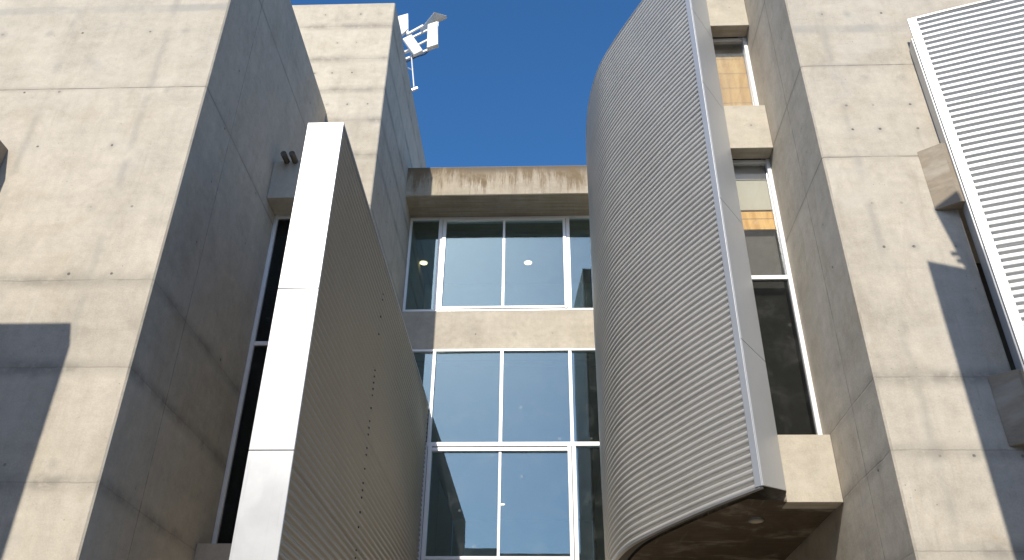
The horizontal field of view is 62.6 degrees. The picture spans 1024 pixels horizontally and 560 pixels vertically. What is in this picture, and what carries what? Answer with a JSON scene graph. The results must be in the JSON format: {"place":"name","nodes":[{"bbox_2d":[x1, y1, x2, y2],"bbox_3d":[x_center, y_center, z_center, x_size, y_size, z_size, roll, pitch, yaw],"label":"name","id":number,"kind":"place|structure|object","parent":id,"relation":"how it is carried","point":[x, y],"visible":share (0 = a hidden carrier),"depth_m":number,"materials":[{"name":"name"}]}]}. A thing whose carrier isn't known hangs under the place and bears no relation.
{"place":"outdoors","nodes":[
{"label":"outdoors","id":0,"kind":"place"},
{"bbox_2d":[435,483,452,555],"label":"room wall","id":1,"kind":"structure","parent":0,"point":[444,533],"depth_m":25.69,"materials":[{"name":"white paint"}]},
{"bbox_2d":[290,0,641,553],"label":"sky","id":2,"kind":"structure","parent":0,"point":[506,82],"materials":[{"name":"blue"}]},
{"bbox_2d":[413,229,591,284],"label":"ceiling","id":3,"kind":"structure","parent":0,"point":[473,257],"depth_m":20.81,"materials":[{"name":"paint"}]},
{"bbox_2d":[419,260,427,264],"bbox_3d":[-2.209,-0.434,21.052,0.240,0.028,0.240,-1,-32,2],"label":"ceiling lamp","id":4,"kind":"object","parent":3,"relation":"attached to","point":[423,262],"visible":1,"depth_m":21.02,"materials":[{"name":"white plastic"}]},
{"bbox_2d":[523,259,532,264],"bbox_3d":[0.401,-0.439,20.993,0.240,0.028,0.240,-1,-32,2],"label":"ceiling lamp","id":5,"kind":"object","parent":3,"relation":"attached to","point":[527,262],"visible":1,"depth_m":20.97,"materials":[{"name":"white plastic"}]},
{"bbox_2d":[416,359,595,361],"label":"floor","id":6,"kind":"structure","parent":0,"point":[499,360],"depth_m":20.10,"materials":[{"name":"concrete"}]},
{"bbox_2d":[423,283,592,308],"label":"back wall","id":7,"kind":"structure","parent":6,"relation":"on","point":[514,295],"depth_m":21.75,"materials":[{"name":"glass"}]},
{"bbox_2d":[416,361,600,519],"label":"ceiling","id":8,"kind":"structure","parent":0,"point":[536,408],"depth_m":21.44,"materials":[{"name":"glass"}]},
{"bbox_2d":[451,520,593,559],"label":"back wall","id":9,"kind":"structure","parent":0,"point":[520,537],"depth_m":27.96,"materials":[{"name":"blue glass"}]},
{"bbox_3d":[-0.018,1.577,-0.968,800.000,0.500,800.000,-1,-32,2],"label":"ground","id":10,"kind":"structure","parent":0,"visible":0},
{"bbox_2d":[0,0,325,559],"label":"concrete pier","id":11,"kind":"structure","parent":10,"relation":"on","point":[146,143],"depth_m":9.81,"materials":[{"name":"beige concrete"}]},
{"bbox_2d":[0,141,7,166],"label":"link beam","id":12,"kind":"structure","parent":11,"relation":"attached to","point":[3,150],"depth_m":9.90,"materials":[{"name":"concrete"}]},
{"bbox_2d":[194,543,231,559],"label":"link beam","id":13,"kind":"structure","parent":11,"relation":"attached to","point":[212,551],"depth_m":9.95,"materials":[{"name":"concrete"}]},
{"bbox_2d":[211,215,290,542],"bbox_3d":[-3.137,1.190,11.728,1.127,5.114,0.085,-1,-32,2],"label":"slot window","id":14,"kind":"structure","parent":11,"relation":"attached to","point":[254,343],"depth_m":11.61,"materials":[{"name":"white metal"}]},
{"bbox_2d":[218,221,289,542],"bbox_3d":[-3.222,1.236,11.765,0.900,5.060,0.020,-1,-32,2],"label":"backing board","id":15,"kind":"object","parent":14,"relation":"attached to","point":[239,465],"visible":0.21,"depth_m":11.57,"materials":[{"name":"black"}]},
{"bbox_2d":[267,161,300,215],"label":"link beam","id":16,"kind":"structure","parent":11,"relation":"attached to","point":[282,188],"depth_m":12.85,"materials":[{"name":"concrete"}]},
{"bbox_2d":[280,151,289,163],"bbox_3d":[-3.477,-1.748,13.198,0.090,0.148,0.807,0,-32,1],"label":"drain spout","id":17,"kind":"object","parent":16,"relation":"attached to","point":[285,157],"visible":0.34,"depth_m":12.89,"materials":[{"name":"grey metal"}]},
{"bbox_2d":[289,151,297,163],"bbox_3d":[-3.347,-1.750,13.194,0.090,0.148,0.807,0,-32,1],"label":"drain spout","id":18,"kind":"object","parent":16,"relation":"attached to","point":[293,156],"visible":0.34,"depth_m":12.88,"materials":[{"name":"grey metal"}]},
{"bbox_2d":[229,122,428,559],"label":"corrugated fin","id":19,"kind":"object","parent":10,"relation":"on","point":[335,467],"visible":1,"depth_m":9.60,"materials":[{"name":"grey metal"}]},
{"bbox_2d":[292,3,439,555],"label":"concrete tower","id":20,"kind":"structure","parent":10,"relation":"on","point":[356,56],"depth_m":17.32,"materials":[{"name":"beige concrete"}]},
{"bbox_2d":[398,12,446,91],"bbox_3d":[-2.392,-5.890,21.506,1.315,2.984,0.491,-1,-32,2],"label":"antenna mast","id":21,"kind":"object","parent":20,"relation":"on","point":[431,24],"visible":0.92,"depth_m":21.59,"materials":[{"name":"white metal"}]},
{"bbox_2d":[406,165,589,231],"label":"roof beam","id":22,"kind":"structure","parent":20,"relation":"attached to","point":[503,191],"depth_m":19.17,"materials":[{"name":"concrete"}]},
{"bbox_2d":[738,0,1023,559],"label":"concrete pier","id":23,"kind":"structure","parent":10,"relation":"on","point":[906,354],"depth_m":8.89,"materials":[{"name":"beige concrete"}]},
{"bbox_2d":[706,0,748,36],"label":"link beam","id":24,"kind":"structure","parent":23,"relation":"attached to","point":[728,18],"depth_m":12.89,"materials":[{"name":"concrete"}]},
{"bbox_2d":[627,486,834,559],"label":"floor slab","id":25,"kind":"structure","parent":23,"relation":"attached to","point":[729,531],"depth_m":10.08,"materials":[{"name":"concrete"}]},
{"bbox_2d":[586,0,785,559],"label":"curved screen","id":26,"kind":"object","parent":25,"relation":"on","point":[687,427],"visible":1,"depth_m":11.02,"materials":[{"name":"silver metal"}]},
{"bbox_2d":[748,517,763,522],"bbox_3d":[2.763,2.723,9.533,0.170,0.033,0.170,-1,-32,2],"label":"soffit lamp","id":27,"kind":"object","parent":25,"relation":"attached to","point":[756,520],"visible":1,"depth_m":9.50,"materials":[{"name":"metal"}]},
{"bbox_2d":[713,37,758,105],"bbox_3d":[3.232,-3.021,12.581,0.727,1.617,0.085,-1,-32,2],"label":"slot window","id":28,"kind":"structure","parent":23,"relation":"attached to","point":[736,76],"depth_m":12.64,"materials":[{"name":"beige glass"}]},
{"bbox_2d":[724,105,772,158],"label":"link beam","id":29,"kind":"structure","parent":23,"relation":"attached to","point":[749,133],"depth_m":11.67,"materials":[{"name":"concrete"}]},
{"bbox_2d":[712,37,811,434],"bbox_3d":[3.204,-1.181,11.643,0.640,7.340,0.020,-1,-32,2],"label":"backing board","id":30,"kind":"object","parent":23,"relation":"attached to","point":[790,410],"visible":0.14,"depth_m":10.46,"materials":[{"name":"black"}]},
{"bbox_2d":[732,159,822,434],"bbox_3d":[3.195,0.101,10.665,0.727,4.123,0.085,-1,-32,2],"label":"slot window","id":31,"kind":"structure","parent":23,"relation":"attached to","point":[787,277],"depth_m":10.71,"materials":[{"name":"white metal"}]},
{"bbox_2d":[733,166,765,180],"bbox_3d":[3.204,-1.488,11.737,0.640,0.240,0.020,-1,-32,2],"label":"glazing film","id":32,"kind":"object","parent":31,"relation":"attached to","point":[743,173],"visible":0.64,"depth_m":11.72,"materials":[{"name":"glass"}]},
{"bbox_2d":[736,180,771,210],"bbox_3d":[3.200,-1.155,11.533,0.640,0.500,0.020,-1,-32,2],"label":"roller blind","id":33,"kind":"object","parent":31,"relation":"attached to","point":[753,195],"visible":0.64,"depth_m":11.51,"materials":[{"name":"beige fabric"}]},
{"bbox_2d":[741,211,775,229],"bbox_3d":[3.196,-0.793,11.311,0.640,0.290,0.020,-1,-32,2],"label":"plywood board","id":34,"kind":"object","parent":31,"relation":"attached to","point":[757,220],"visible":0.64,"depth_m":11.29,"materials":[{"name":"brown wood"}]},
{"bbox_2d":[777,435,842,508],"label":"link beam","id":35,"kind":"structure","parent":23,"relation":"attached to","point":[811,477],"depth_m":9.12,"materials":[{"name":"concrete"}]},
{"bbox_2d":[917,143,970,209],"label":"link beam","id":36,"kind":"structure","parent":23,"relation":"attached to","point":[941,178],"depth_m":9.19,"materials":[{"name":"concrete"}]},
{"bbox_2d":[907,0,1023,373],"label":"white screen","id":37,"kind":"object","parent":23,"relation":"attached to","point":[971,56],"visible":1,"depth_m":9.30,"materials":[{"name":"white metal"}]},
{"bbox_2d":[987,369,1023,445],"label":"link beam","id":38,"kind":"structure","parent":23,"relation":"attached to","point":[1007,387],"depth_m":7.83,"materials":[{"name":"concrete"}]},
{"bbox_2d":[976,263,1023,370],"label":"recess wall","id":39,"kind":"structure","parent":10,"relation":"on","point":[997,320],"depth_m":10.39,"materials":[{"name":"black"}]},
{"bbox_3d":[-0.170,7.591,14.327,4.710,5.241,0.570,-1,-32,2],"label":"base wall","id":40,"kind":"object","parent":10,"relation":"on","visible":0},
{"bbox_2d":[412,348,599,559],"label":"window","id":41,"kind":"structure","parent":40,"relation":"on","point":[500,447],"depth_m":16.61,"materials":[{"name":"white metal"}]},
{"bbox_2d":[402,310,595,360],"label":"spandrel beam","id":42,"kind":"structure","parent":41,"relation":"on","point":[501,329],"depth_m":18.05,"materials":[{"name":"concrete"}]},
{"bbox_2d":[402,215,592,311],"bbox_3d":[-0.204,-0.384,18.963,4.347,2.516,0.135,-1,-32,2],"label":"window","id":43,"kind":"structure","parent":42,"relation":"on","point":[440,263],"depth_m":18.98,"materials":[{"name":"white metal"}]},
{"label":"floor","id":44,"kind":"structure","parent":0,"visible":0},
{"bbox_2d":[592,469,604,559],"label":"room wall","id":45,"kind":"structure","parent":44,"relation":"on","point":[598,537],"depth_m":24.81,"materials":[{"name":"white paint"}]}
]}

